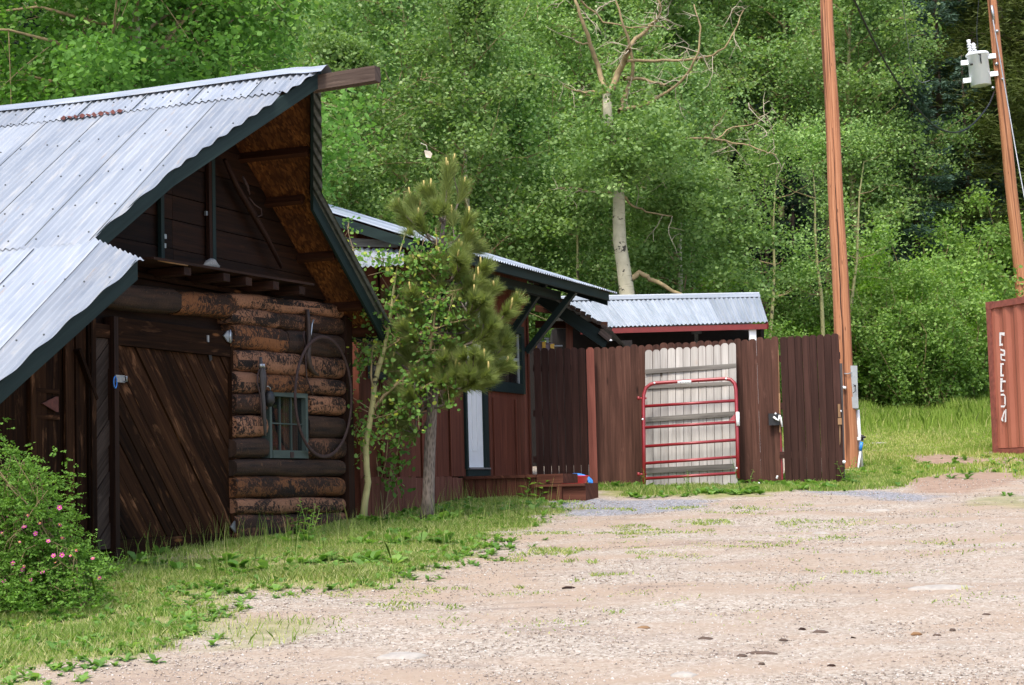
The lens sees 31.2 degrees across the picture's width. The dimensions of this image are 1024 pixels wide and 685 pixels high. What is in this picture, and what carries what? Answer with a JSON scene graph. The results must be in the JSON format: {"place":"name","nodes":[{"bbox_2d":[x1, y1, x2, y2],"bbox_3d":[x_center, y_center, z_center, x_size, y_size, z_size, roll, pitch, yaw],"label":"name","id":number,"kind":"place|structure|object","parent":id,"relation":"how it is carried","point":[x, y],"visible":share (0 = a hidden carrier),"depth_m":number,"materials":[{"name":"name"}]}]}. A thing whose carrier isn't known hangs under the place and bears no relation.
{"place":"outdoors","nodes":[
{"label":"outdoors","id":0,"kind":"place"},
{"bbox_2d":[0,479,617,684],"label":"grass","id":1,"kind":"structure","parent":0,"point":[64,632],"depth_m":13.65,"materials":[{"name":"plant"}]},
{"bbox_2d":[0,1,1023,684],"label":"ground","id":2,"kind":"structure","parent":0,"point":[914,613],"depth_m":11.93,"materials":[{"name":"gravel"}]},
{"bbox_2d":[0,3,59,101],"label":"dark spruce","id":3,"kind":"object","parent":2,"relation":"on","point":[25,26],"depth_m":36.62,"materials":[{"name":"plant"}]},
{"bbox_2d":[0,417,148,615],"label":"wild rose bush","id":4,"kind":"object","parent":2,"relation":"on","point":[22,511],"visible":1,"depth_m":12.22,"materials":[{"name":"green plant"}]},
{"bbox_2d":[11,0,175,86],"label":"quaking aspen","id":5,"kind":"object","parent":2,"relation":"on","point":[84,7],"visible":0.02,"depth_m":49.59,"materials":[{"name":"green plant"}]},
{"bbox_2d":[0,0,200,103],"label":"quaking aspen","id":6,"kind":"object","parent":2,"relation":"on","point":[17,37],"visible":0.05,"depth_m":25.97,"materials":[{"name":"green plant"}]},
{"bbox_2d":[95,545,123,576],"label":"leafy weed","id":7,"kind":"object","parent":2,"relation":"on","point":[115,568],"visible":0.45,"depth_m":13.76,"materials":[{"name":"green plant"}]},
{"bbox_2d":[0,65,395,573],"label":"log barn","id":8,"kind":"structure","parent":2,"relation":"on","point":[108,201],"depth_m":16.21,"materials":[{"name":"brown wood"}]},
{"bbox_2d":[112,317,235,562],"bbox_3d":[-2.907,0.861,15.990,0.135,2.066,1.988,-3,-5,22],"label":"door","id":9,"kind":"structure","parent":8,"relation":"in","point":[172,379],"depth_m":15.92,"materials":[{"name":"wood"}]},
{"bbox_2d":[223,158,282,267],"bbox_3d":[-2.429,-1.207,17.306,0.095,0.919,1.060,-3,-5,22],"label":"wooden pole","id":10,"kind":"object","parent":8,"relation":"attached to","point":[249,208],"visible":1,"depth_m":17.22,"materials":[{"name":"wood"}]},
{"bbox_2d":[256,357,267,435],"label":"harness hames","id":11,"kind":"object","parent":8,"relation":"hanging from","point":[263,379],"visible":1,"depth_m":17.13,"materials":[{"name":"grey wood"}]},
{"bbox_2d":[265,386,274,406],"bbox_3d":[-2.292,0.507,17.273,0.118,0.199,0.108,1,-5,-32],"label":"black pouch","id":12,"kind":"object","parent":8,"relation":"hanging from","point":[269,398],"visible":1,"depth_m":17.23,"materials":[{"name":"metal"}]},
{"bbox_2d":[262,392,308,458],"bbox_3d":[-2.206,0.804,17.768,0.150,0.638,0.761,-3,-5,22],"label":"window","id":13,"kind":"structure","parent":8,"relation":"in","point":[294,446],"depth_m":17.88,"materials":[{"name":"green paint"}]},
{"bbox_2d":[302,309,319,394],"bbox_3d":[-1.990,0.097,18.103,0.069,0.850,0.340,-3,-5,22],"label":"strap","id":14,"kind":"object","parent":8,"relation":"hanging from","point":[307,356],"visible":1,"depth_m":18.06,"materials":[{"name":"leather"}]},
{"bbox_2d":[294,335,352,458],"bbox_3d":[-1.871,0.542,18.262,0.052,1.230,1.230,-3,-5,22],"label":"iron hoop","id":15,"kind":"object","parent":8,"relation":"hanging from","point":[316,454],"visible":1,"depth_m":18.20,"materials":[{"name":"metal"}]},
{"bbox_2d":[0,0,396,206],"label":"quaking aspen","id":16,"kind":"object","parent":2,"relation":"on","point":[118,64],"visible":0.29,"depth_m":23.46,"materials":[{"name":"green plant"}]},
{"bbox_2d":[0,496,568,684],"bbox_3d":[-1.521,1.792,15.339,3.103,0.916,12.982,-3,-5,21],"label":"weeds","id":17,"kind":"object","parent":2,"relation":"on","point":[193,626],"visible":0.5,"depth_m":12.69,"materials":[{"name":"green plant"}]},
{"bbox_2d":[191,0,384,193],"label":"quaking aspen","id":18,"kind":"object","parent":2,"relation":"on","point":[289,28],"visible":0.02,"depth_m":35.92,"materials":[{"name":"green plant"}]},
{"bbox_2d":[298,498,321,536],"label":"leafy weed","id":19,"kind":"object","parent":2,"relation":"on","point":[308,533],"visible":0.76,"depth_m":16.82,"materials":[{"name":"green plant"}]},
{"bbox_2d":[252,0,433,217],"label":"quaking aspen","id":20,"kind":"object","parent":2,"relation":"on","point":[343,24],"visible":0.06,"depth_m":40.87,"materials":[{"name":"green plant"}]},
{"bbox_2d":[286,0,402,218],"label":"quaking aspen","id":21,"kind":"object","parent":2,"relation":"on","point":[319,19],"visible":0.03,"depth_m":42.17,"materials":[{"name":"green plant"}]},
{"bbox_2d":[251,15,474,226],"bbox_3d":[-3.054,-1.888,33.573,4.266,8.341,4.480,-6,-6,41],"label":"quaking aspen","id":22,"kind":"object","parent":2,"relation":"on","point":[337,53],"visible":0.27,"depth_m":33.70,"materials":[{"name":"green plant"}]},
{"bbox_2d":[363,354,419,516],"bbox_3d":[-1.445,1.006,20.058,0.886,1.810,0.688,-5,-6,39],"label":"aspen sucker","id":23,"kind":"object","parent":2,"relation":"on","point":[395,472],"visible":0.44,"depth_m":19.88,"materials":[{"name":"green plant"}]},
{"bbox_2d":[376,652,428,659],"bbox_3d":[-0.601,1.746,10.151,0.300,0.052,0.256,-2,-1,0],"label":"flat rock","id":24,"kind":"object","parent":2,"relation":"on","point":[405,655],"visible":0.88,"depth_m":10.10,"materials":[{"name":"stone"}]},
{"bbox_2d":[342,216,486,515],"bbox_3d":[-1.107,0.277,18.990,1.728,3.312,0.960,-2,-5,9],"label":"aspen sapling","id":25,"kind":"object","parent":2,"relation":"on","point":[365,442],"visible":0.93,"depth_m":18.93,"materials":[{"name":"green plant"}]},
{"bbox_2d":[321,0,532,257],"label":"quaking aspen","id":26,"kind":"object","parent":2,"relation":"on","point":[390,8],"visible":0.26,"depth_m":36.30,"materials":[{"name":"green plant"}]},
{"bbox_2d":[372,151,529,518],"bbox_3d":[-0.662,-0.064,19.205,1.758,4.005,1.657,-2,-5,0],"label":"young pine","id":27,"kind":"object","parent":2,"relation":"on","point":[482,368],"visible":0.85,"depth_m":19.04,"materials":[{"name":"green plant"}]},
{"bbox_2d":[363,0,570,242],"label":"quaking aspen","id":28,"kind":"object","parent":2,"relation":"on","point":[424,92],"visible":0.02,"depth_m":42.42,"materials":[{"name":"green plant"}]},
{"bbox_2d":[328,204,617,517],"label":"brown house","id":29,"kind":"structure","parent":2,"relation":"on","point":[483,434],"depth_m":22.06,"materials":[{"name":"red"}]},
{"bbox_2d":[459,301,490,479],"bbox_3d":[-0.478,0.571,22.517,0.150,2.242,0.723,-3,-5,22],"label":"door","id":30,"kind":"structure","parent":29,"relation":"in","point":[475,406],"depth_m":22.49,"materials":[{"name":"white paint"}]},
{"bbox_2d":[488,323,525,393],"bbox_3d":[-0.139,0.204,23.499,0.205,0.883,1.166,-3,-5,22],"label":"window","id":31,"kind":"structure","parent":29,"relation":"in","point":[505,386],"depth_m":23.89,"materials":[{"name":"green paint"}]},
{"bbox_2d":[352,0,594,334],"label":"quaking aspen","id":32,"kind":"object","parent":2,"relation":"on","point":[469,16],"visible":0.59,"depth_m":34.56,"materials":[{"name":"green plant"}]},
{"bbox_2d":[374,18,591,280],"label":"quaking aspen","id":33,"kind":"object","parent":2,"relation":"on","point":[487,81],"visible":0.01,"depth_m":41.05,"materials":[{"name":"green plant"}]},
{"bbox_2d":[451,0,607,247],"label":"quaking aspen","id":34,"kind":"object","parent":2,"relation":"on","point":[514,7],"visible":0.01,"depth_m":42.74,"materials":[{"name":"green plant"}]},
{"bbox_2d":[463,474,597,500],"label":"entry deck","id":35,"kind":"structure","parent":2,"relation":"on","point":[575,490],"depth_m":21.62,"materials":[{"name":"wood"}]},
{"bbox_2d":[452,29,634,341],"bbox_3d":[0.369,-2.103,36.587,4.266,8.341,4.480,-3,-5,23],"label":"quaking aspen","id":36,"kind":"object","parent":2,"relation":"on","point":[527,132],"visible":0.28,"depth_m":36.48,"materials":[{"name":"green plant"}]},
{"bbox_2d":[535,338,562,349],"bbox_3d":[0.506,0.898,24.656,0.395,1.989,0.100,-2,-5,0],"label":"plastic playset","id":37,"kind":"object","parent":2,"relation":"on","point":[543,344],"visible":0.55,"depth_m":24.68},
{"bbox_2d":[533,347,588,481],"bbox_3d":[0.625,0.986,23.953,0.745,1.858,0.070,-2,-5,12],"label":"picket fence","id":38,"kind":"object","parent":2,"relation":"on","point":[553,407],"visible":0.83,"depth_m":23.93,"materials":[{"name":"wood"}]},
{"bbox_2d":[528,248,596,341],"bbox_3d":[0.492,0.013,36.242,4.078,3.813,3.304,-3,-5,23],"label":"willow shrub","id":39,"kind":"object","parent":2,"relation":"on","point":[532,336],"visible":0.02,"depth_m":35.27,"materials":[{"name":"green plant"}]},
{"bbox_2d":[501,135,642,330],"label":"slim aspen","id":40,"kind":"object","parent":2,"relation":"on","point":[578,264],"visible":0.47,"depth_m":34.21,"materials":[{"name":"green plant"}]},
{"bbox_2d":[528,262,617,340],"bbox_3d":[1.366,0.232,35.035,3.524,3.388,3.685,-1,-5,0],"label":"willow shrub","id":41,"kind":"object","parent":2,"relation":"on","point":[539,318],"depth_m":34.68,"materials":[{"name":"green plant"}]},
{"bbox_2d":[528,281,631,473],"bbox_3d":[0.735,0.675,27.186,2.366,2.874,3.650,-2,-5,0],"label":"dark lean to","id":42,"kind":"object","parent":2,"relation":"on","point":[600,334],"visible":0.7,"depth_m":26.07,"materials":[{"name":"green paint"}]},
{"bbox_2d":[458,0,706,287],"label":"quaking aspen","id":43,"kind":"object","parent":2,"relation":"on","point":[574,27],"visible":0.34,"depth_m":38.36,"materials":[{"name":"green plant"}]},
{"bbox_2d":[586,347,597,482],"bbox_3d":[1.029,0.998,23.639,0.105,1.871,0.090,-2,-5,0],"label":"red gate post","id":44,"kind":"object","parent":2,"relation":"on","point":[592,438],"visible":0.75,"depth_m":23.60,"materials":[{"name":"wood"}]},
{"bbox_2d":[172,490,1021,647],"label":"grass","id":45,"kind":"structure","parent":2,"relation":"on","point":[564,549],"depth_m":15.37,"materials":[{"name":"plant"}]},
{"bbox_2d":[515,0,727,294],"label":"quaking aspen","id":46,"kind":"object","parent":2,"relation":"on","point":[617,19],"visible":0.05,"depth_m":42.51,"materials":[{"name":"green plant"}]},
{"bbox_2d":[505,0,797,312],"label":"dead topped aspen","id":47,"kind":"object","parent":2,"relation":"on","point":[632,163],"visible":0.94,"depth_m":33.62,"materials":[{"name":"green plant"}]},
{"bbox_2d":[521,0,781,293],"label":"quaking aspen","id":48,"kind":"object","parent":2,"relation":"on","point":[677,9],"visible":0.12,"depth_m":43.49,"materials":[{"name":"green plant"}]},
{"bbox_2d":[549,292,767,443],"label":"open shed","id":49,"kind":"structure","parent":2,"relation":"on","point":[644,320],"depth_m":30.08,"materials":[{"name":"red paint"}]},
{"bbox_2d":[563,45,783,307],"bbox_3d":[3.159,-1.951,36.342,4.053,7.924,4.256,2,-6,-38],"label":"quaking aspen","id":50,"kind":"object","parent":2,"relation":"on","point":[685,97],"visible":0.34,"depth_m":36.16,"materials":[{"name":"green plant"}]},
{"bbox_2d":[601,0,752,231],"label":"quaking aspen","id":51,"kind":"object","parent":2,"relation":"on","point":[709,18],"visible":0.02,"depth_m":48.68,"materials":[{"name":"green plant"}]},
{"bbox_2d":[637,377,739,483],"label":"red tube gate","id":52,"kind":"structure","parent":2,"relation":"on","point":[736,417],"depth_m":22.98,"materials":[{"name":"metal"}]},
{"bbox_2d":[594,336,783,483],"bbox_3d":[2.233,0.911,23.541,2.462,1.897,0.196,-2,-5,11],"label":"picket fence","id":53,"kind":"object","parent":2,"relation":"on","point":[619,379],"visible":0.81,"depth_m":23.63,"materials":[{"name":"brown wood"}]},
{"bbox_2d":[600,1,777,294],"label":"quaking aspen","id":54,"kind":"object","parent":2,"relation":"on","point":[685,36],"visible":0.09,"depth_m":45.54,"materials":[{"name":"green plant"}]},
{"bbox_2d":[594,54,783,293],"bbox_3d":[3.877,-2.141,38.569,3.454,8.063,3.943,-4,-5,32],"label":"quaking aspen","id":55,"kind":"object","parent":2,"relation":"on","point":[738,189],"visible":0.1,"depth_m":38.20,"materials":[{"name":"green plant"}]},
{"bbox_2d":[645,343,736,485],"bbox_3d":[2.278,0.954,23.340,1.187,1.872,0.266,-3,-5,15],"label":"bleached fence panel","id":56,"kind":"object","parent":2,"relation":"on","point":[663,369],"visible":0.69,"depth_m":23.34,"materials":[{"name":"wood"}]},
{"bbox_2d":[689,0,771,221],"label":"quaking aspen","id":57,"kind":"object","parent":2,"relation":"on","point":[717,10],"visible":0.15,"depth_m":50.87,"materials":[{"name":"green plant"}]},
{"bbox_2d":[693,269,771,337],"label":"willow shrub","id":58,"kind":"object","parent":2,"relation":"on","point":[703,287],"visible":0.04,"depth_m":34.49,"materials":[{"name":"green plant"}]},
{"bbox_2d":[707,142,780,313],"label":"dark spruce","id":59,"kind":"object","parent":2,"relation":"on","point":[734,157],"visible":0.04,"depth_m":43.34,"materials":[{"name":"plant"}]},
{"bbox_2d":[587,463,930,498],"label":"grass","id":60,"kind":"structure","parent":2,"relation":"on","point":[651,489],"depth_m":22.39,"materials":[{"name":"plant"}]},
{"bbox_2d":[707,127,829,335],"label":"slim aspen","id":61,"kind":"object","parent":2,"relation":"on","point":[750,162],"visible":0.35,"depth_m":39.26,"materials":[{"name":"green plant"}]},
{"bbox_2d":[709,106,830,336],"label":"slim aspen","id":62,"kind":"object","parent":2,"relation":"on","point":[777,136],"visible":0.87,"depth_m":37.83,"materials":[{"name":"green plant"}]},
{"bbox_2d":[734,129,810,337],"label":"dark spruce","id":63,"kind":"object","parent":2,"relation":"on","point":[788,198],"visible":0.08,"depth_m":42.25,"materials":[{"name":"plant"}]},
{"bbox_2d":[702,1,859,232],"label":"quaking aspen","id":64,"kind":"object","parent":2,"relation":"on","point":[774,103],"visible":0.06,"depth_m":53.83,"materials":[{"name":"green plant"}]},
{"bbox_2d":[753,309,812,420],"bbox_3d":[4.834,0.492,36.009,2.763,2.541,2.643,3,-6,-42],"label":"willow shrub","id":65,"kind":"object","parent":2,"relation":"on","point":[770,324],"visible":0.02,"depth_m":35.90,"materials":[{"name":"green plant"}]},
{"bbox_2d":[722,0,860,261],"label":"quaking aspen","id":66,"kind":"object","parent":2,"relation":"on","point":[762,16],"visible":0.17,"depth_m":51.99,"materials":[{"name":"green plant"}]},
{"bbox_2d":[763,153,831,318],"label":"dark spruce","id":67,"kind":"object","parent":2,"relation":"on","point":[794,205],"visible":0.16,"depth_m":43.31,"materials":[{"name":"plant"}]},
{"bbox_2d":[745,257,867,368],"bbox_3d":[6.122,-0.125,40.057,3.707,3.466,3.004,2,-5,-33],"label":"willow shrub","id":68,"kind":"object","parent":2,"relation":"on","point":[804,318],"visible":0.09,"depth_m":39.38,"materials":[{"name":"green plant"}]},
{"bbox_2d":[738,98,876,335],"bbox_3d":[6.233,-1.672,38.119,2.897,6.854,2.007,-2,-5,0],"label":"slim aspen","id":69,"kind":"object","parent":2,"relation":"on","point":[819,147],"visible":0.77,"depth_m":38.18,"materials":[{"name":"green plant"}]},
{"bbox_2d":[779,333,843,482],"bbox_3d":[3.760,0.849,23.138,0.846,1.884,0.067,-4,-5,30],"label":"picket fence","id":70,"kind":"object","parent":2,"relation":"on","point":[805,401],"visible":0.9,"depth_m":23.10,"materials":[{"name":"wood"}]},
{"bbox_2d":[773,319,868,387],"bbox_3d":[6.262,0.496,39.081,2.350,2.258,2.456,2,-6,-36],"label":"willow shrub","id":71,"kind":"object","parent":2,"relation":"on","point":[818,332],"visible":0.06,"depth_m":38.82,"materials":[{"name":"green plant"}]},
{"bbox_2d":[720,0,929,295],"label":"quaking aspen","id":72,"kind":"object","parent":2,"relation":"on","point":[803,14],"visible":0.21,"depth_m":48.53,"materials":[{"name":"green plant"}]},
{"bbox_2d":[765,264,896,397],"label":"willow shrub","id":73,"kind":"object","parent":2,"relation":"on","point":[829,298],"visible":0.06,"depth_m":40.04,"materials":[{"name":"green plant"}]},
{"bbox_2d":[820,0,858,468],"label":"utility pole","id":74,"kind":"object","parent":2,"relation":"on","point":[841,298],"visible":0.89,"depth_m":26.11,"materials":[{"name":"brown wood"}]},
{"bbox_2d":[850,366,863,466],"bbox_3d":[4.873,1.084,25.940,0.189,1.514,0.212,-2,-5,0],"label":"electric box","id":75,"kind":"object","parent":74,"relation":"attached to","point":[854,379],"visible":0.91,"depth_m":25.93,"materials":[{"name":"grey metal"}]},
{"bbox_2d":[838,363,845,480],"bbox_3d":[4.112,1.011,22.895,0.096,1.507,0.112,-2,-5,0],"label":"fence end post","id":76,"kind":"object","parent":2,"relation":"on","point":[840,421],"visible":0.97,"depth_m":22.91,"materials":[{"name":"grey wood"}]},
{"bbox_2d":[776,104,914,315],"bbox_3d":[7.202,-1.738,39.294,3.227,6.904,1.952,-2,-5,0],"label":"slim aspen","id":77,"kind":"object","parent":2,"relation":"on","point":[871,160],"visible":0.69,"depth_m":39.35,"materials":[{"name":"green plant"}]},
{"bbox_2d":[769,0,944,270],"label":"quaking aspen","id":78,"kind":"object","parent":2,"relation":"on","point":[815,60],"visible":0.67,"depth_m":43.87,"materials":[{"name":"green plant"}]},
{"bbox_2d":[826,245,896,385],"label":"willow shrub","id":79,"kind":"object","parent":2,"relation":"on","point":[868,285],"visible":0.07,"depth_m":40.94,"materials":[{"name":"green plant"}]},
{"bbox_2d":[750,0,986,271],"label":"quaking aspen","id":80,"kind":"object","parent":2,"relation":"on","point":[782,92],"visible":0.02,"depth_m":50.57,"materials":[{"name":"green plant"}]},
{"bbox_2d":[812,254,950,406],"bbox_3d":[7.982,-0.171,39.684,3.004,3.466,3.707,-1,-5,-10],"label":"willow shrub","id":81,"kind":"object","parent":2,"relation":"on","point":[864,354],"visible":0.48,"depth_m":39.00,"materials":[{"name":"green plant"}]},
{"bbox_2d":[810,0,991,300],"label":"quaking aspen","id":82,"kind":"object","parent":2,"relation":"on","point":[937,145],"visible":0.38,"depth_m":44.93,"materials":[{"name":"green plant"}]},
{"bbox_2d":[782,419,1023,486],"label":"grass","id":83,"kind":"structure","parent":2,"relation":"on","point":[949,438],"depth_m":30.00,"materials":[{"name":"plant"}]},
{"bbox_2d":[853,57,977,310],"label":"blue spruce","id":84,"kind":"object","parent":2,"relation":"on","point":[938,180],"visible":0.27,"depth_m":44.70,"materials":[{"name":"plant"}]},
{"bbox_2d":[850,263,987,408],"bbox_3d":[8.648,-0.065,39.020,3.522,3.293,2.854,-2,-5,8],"label":"willow shrub","id":85,"kind":"object","parent":2,"relation":"on","point":[938,389],"visible":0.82,"depth_m":38.40,"materials":[{"name":"green plant"}]},
{"bbox_2d":[819,211,1023,340],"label":"willow shrub","id":86,"kind":"object","parent":2,"relation":"on","point":[883,244],"visible":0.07,"depth_m":41.52,"materials":[{"name":"green plant"}]},
{"bbox_2d":[858,265,996,381],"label":"willow shrub","id":87,"kind":"object","parent":2,"relation":"on","point":[913,298],"visible":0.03,"depth_m":40.62,"materials":[{"name":"green plant"}]},
{"bbox_2d":[849,0,1023,261],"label":"blue spruce","id":88,"kind":"object","parent":2,"relation":"on","point":[937,83],"visible":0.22,"depth_m":47.76,"materials":[{"name":"plant"}]},
{"bbox_2d":[850,207,1023,330],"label":"willow shrub","id":89,"kind":"object","parent":2,"relation":"on","point":[960,247],"visible":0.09,"depth_m":42.32,"materials":[{"name":"green plant"}]},
{"bbox_2d":[853,453,1023,495],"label":"weeds","id":90,"kind":"object","parent":2,"relation":"on","point":[863,468],"visible":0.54,"depth_m":25.00,"materials":[{"name":"green plant"}]},
{"bbox_2d":[908,584,973,590],"bbox_3d":[2.908,1.672,12.422,0.485,0.052,0.275,-2,-1,0],"label":"flat rock","id":91,"kind":"object","parent":2,"relation":"on","point":[939,587],"visible":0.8,"depth_m":12.38,"materials":[{"name":"stone"}]},
{"bbox_2d":[898,254,1004,399],"bbox_3d":[9.711,-0.201,39.565,3.004,3.466,3.707,-1,-5,-8],"label":"willow shrub","id":92,"kind":"object","parent":2,"relation":"on","point":[977,306],"visible":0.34,"depth_m":38.83,"materials":[{"name":"green plant"}]},
{"bbox_2d":[903,0,1023,203],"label":"forest pine","id":93,"kind":"object","parent":2,"relation":"on","point":[949,33],"visible":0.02,"depth_m":52.67,"materials":[{"name":"plant"}]},
{"bbox_2d":[909,55,1023,260],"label":"blue spruce","id":94,"kind":"object","parent":2,"relation":"on","point":[948,107],"visible":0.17,"depth_m":46.43,"materials":[{"name":"plant"}]},
{"bbox_2d":[918,0,1023,219],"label":"forest pine","id":95,"kind":"object","parent":2,"relation":"on","point":[988,124],"visible":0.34,"depth_m":46.57,"materials":[{"name":"plant"}]},
{"bbox_2d":[930,178,1023,298],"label":"willow shrub","id":96,"kind":"object","parent":2,"relation":"on","point":[976,195],"visible":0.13,"depth_m":44.63,"materials":[{"name":"green plant"}]},
{"bbox_2d":[938,179,1023,299],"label":"willow shrub","id":97,"kind":"object","parent":2,"relation":"on","point":[1004,238],"visible":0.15,"depth_m":44.98,"materials":[{"name":"green plant"}]},
{"bbox_2d":[953,0,1023,238],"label":"forest pine","id":98,"kind":"object","parent":2,"relation":"on","point":[1016,99],"visible":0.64,"depth_m":45.56,"materials":[{"name":"plant"}]},
{"bbox_2d":[985,297,1023,453],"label":"shipping container","id":99,"kind":"object","parent":2,"relation":"on","point":[1005,329],"visible":0.95,"depth_m":28.66,"materials":[{"name":"metal"}]},
{"bbox_2d":[987,0,1023,297],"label":"utility pole","id":100,"kind":"object","parent":2,"relation":"on","point":[1015,224],"visible":0.9,"depth_m":42.35,"materials":[{"name":"wood"}]},
{"bbox_2d":[853,0,994,133],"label":"sagging cable","id":101,"kind":"object","parent":100,"relation":"attached to","point":[879,51],"visible":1,"depth_m":31.69,"materials":[{"name":"rubber"}]},
{"bbox_2d":[960,39,997,87],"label":"pole transformer","id":102,"kind":"object","parent":100,"relation":"attached to","point":[980,73],"visible":1,"depth_m":42.35,"materials":[{"name":"grey metal"}]},
{"bbox_2d":[992,20,1023,195],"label":"guy wire","id":103,"kind":"object","parent":2,"relation":"attached to","point":[1008,108],"visible":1,"depth_m":41.94,"materials":[{"name":"metal"}]},
{"bbox_2d":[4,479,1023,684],"bbox_3d":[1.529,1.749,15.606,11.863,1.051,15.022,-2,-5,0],"label":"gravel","id":104,"kind":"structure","parent":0,"point":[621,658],"depth_m":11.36,"materials":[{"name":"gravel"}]},
{"bbox_2d":[782,384,990,434],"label":"grass","id":105,"kind":"structure","parent":0,"point":[964,411],"depth_m":35.66,"materials":[{"name":"plant"}]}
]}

